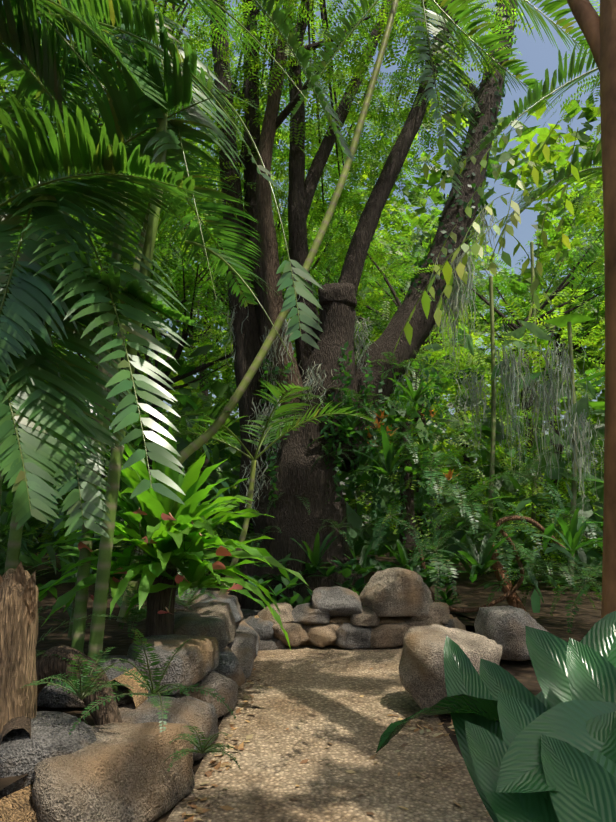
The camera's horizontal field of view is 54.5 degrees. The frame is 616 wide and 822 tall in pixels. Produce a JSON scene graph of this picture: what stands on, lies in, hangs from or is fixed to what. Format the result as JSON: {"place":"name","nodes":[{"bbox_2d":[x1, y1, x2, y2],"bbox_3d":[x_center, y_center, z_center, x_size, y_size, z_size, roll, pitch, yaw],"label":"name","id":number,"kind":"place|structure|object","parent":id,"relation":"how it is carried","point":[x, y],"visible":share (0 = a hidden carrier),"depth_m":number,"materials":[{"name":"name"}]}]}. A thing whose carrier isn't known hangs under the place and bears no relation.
{"place":"outdoors","nodes":[
{"label":"outdoors","id":0,"kind":"place"},
{"bbox_2d":[78,407,458,613],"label":"flowers","id":1,"kind":"object","parent":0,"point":[217,565],"visible":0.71,"depth_m":4.79,"materials":[{"name":"red plant"}]},
{"bbox_2d":[0,522,601,821],"bbox_3d":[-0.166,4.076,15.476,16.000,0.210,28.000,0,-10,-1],"label":"bed soil","id":2,"kind":"structure","parent":0,"point":[584,621],"depth_m":8.96,"materials":[{"name":"brown soil"}]},
{"bbox_2d":[0,561,176,743],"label":"tree stump","id":3,"kind":"object","parent":2,"relation":"on","point":[21,664],"visible":0.75,"depth_m":3.22,"materials":[{"name":"brown wood"}]},
{"bbox_2d":[0,567,547,821],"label":"rocks","id":4,"kind":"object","parent":2,"relation":"on","point":[108,772],"depth_m":4.36,"materials":[{"name":"grey stone"}]},
{"bbox_2d":[0,357,603,616],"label":"understory","id":5,"kind":"object","parent":2,"relation":"on","point":[346,570],"visible":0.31,"depth_m":8.62,"materials":[{"name":"green plant"}]},
{"bbox_2d":[0,0,603,662],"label":"palm","id":6,"kind":"object","parent":2,"relation":"on","point":[78,148],"depth_m":4.37,"materials":[{"name":"green plant"}]},
{"bbox_2d":[0,270,604,589],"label":"shrubs","id":7,"kind":"object","parent":2,"relation":"on","point":[354,519],"visible":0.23,"depth_m":14.26,"materials":[{"name":"green plant"}]},
{"bbox_2d":[0,66,604,542],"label":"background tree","id":8,"kind":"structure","parent":2,"relation":"on","point":[528,162],"depth_m":32.93,"materials":[{"name":"green plant"}]},
{"bbox_2d":[0,0,604,564],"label":"trees","id":9,"kind":"object","parent":2,"relation":"on","point":[336,250],"depth_m":13.75,"materials":[{"name":"green plant"}]},
{"bbox_2d":[21,352,602,770],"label":"ferns","id":10,"kind":"object","parent":2,"relation":"on","point":[545,567],"visible":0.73,"depth_m":8.28,"materials":[{"name":"green plant"}]},
{"bbox_2d":[37,375,602,648],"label":"bromeliad plants","id":11,"kind":"object","parent":2,"relation":"on","point":[173,544],"visible":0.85,"depth_m":4.96,"materials":[{"name":"green plant"}]},
{"bbox_2d":[210,0,517,610],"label":"tree trunk","id":12,"kind":"object","parent":2,"relation":"on","point":[296,476],"visible":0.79,"depth_m":10.43,"materials":[{"name":"brown plant"}]},
{"bbox_2d":[260,0,518,549],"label":"ivy vines","id":13,"kind":"object","parent":12,"relation":"attached to","point":[425,412],"visible":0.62,"depth_m":9.56,"materials":[{"name":"green plant"}]},
{"bbox_2d":[225,204,603,525],"bbox_3d":[1.781,-1.122,10.545,6.452,6.165,1.308,1,-10,-5],"label":"spanish moss","id":14,"kind":"object","parent":12,"relation":"attached to","point":[454,303],"visible":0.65,"depth_m":10.54,"materials":[{"name":"plant"}]},
{"bbox_2d":[409,515,564,612],"bbox_3d":[2.615,2.312,8.665,2.372,1.578,0.685,-1,-10,6],"label":"liana","id":15,"kind":"object","parent":2,"relation":"on","point":[511,596],"visible":0.5,"depth_m":8.53,"materials":[{"name":"brown plant"}]},
{"bbox_2d":[376,611,615,821],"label":"leaves","id":16,"kind":"object","parent":2,"relation":"on","point":[547,753],"visible":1,"depth_m":2.15,"materials":[{"name":"green plant"}]},
{"bbox_2d":[567,0,615,618],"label":"tree trunk","id":17,"kind":"object","parent":2,"relation":"on","point":[598,32],"visible":1,"depth_m":3.39,"materials":[{"name":"brown plant"}]},
{"bbox_2d":[394,85,600,350],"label":"vine leaves","id":18,"kind":"object","parent":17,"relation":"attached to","point":[477,249],"visible":0.96,"depth_m":4.19,"materials":[{"name":"green plant"}]},
{"bbox_2d":[0,0,603,514],"label":"sky","id":19,"kind":"structure","parent":0,"point":[539,55],"materials":[{"name":"blue"}]},
{"bbox_2d":[166,645,492,821],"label":"path","id":20,"kind":"structure","parent":0,"point":[317,705],"depth_m":3.95,"materials":[{"name":"beige gravel"}]},
{"bbox_2d":[180,655,489,821],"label":"leaf litter","id":21,"kind":"object","parent":20,"relation":"on","point":[199,810],"visible":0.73,"depth_m":3.98,"materials":[{"name":"brown plant"}]}
]}

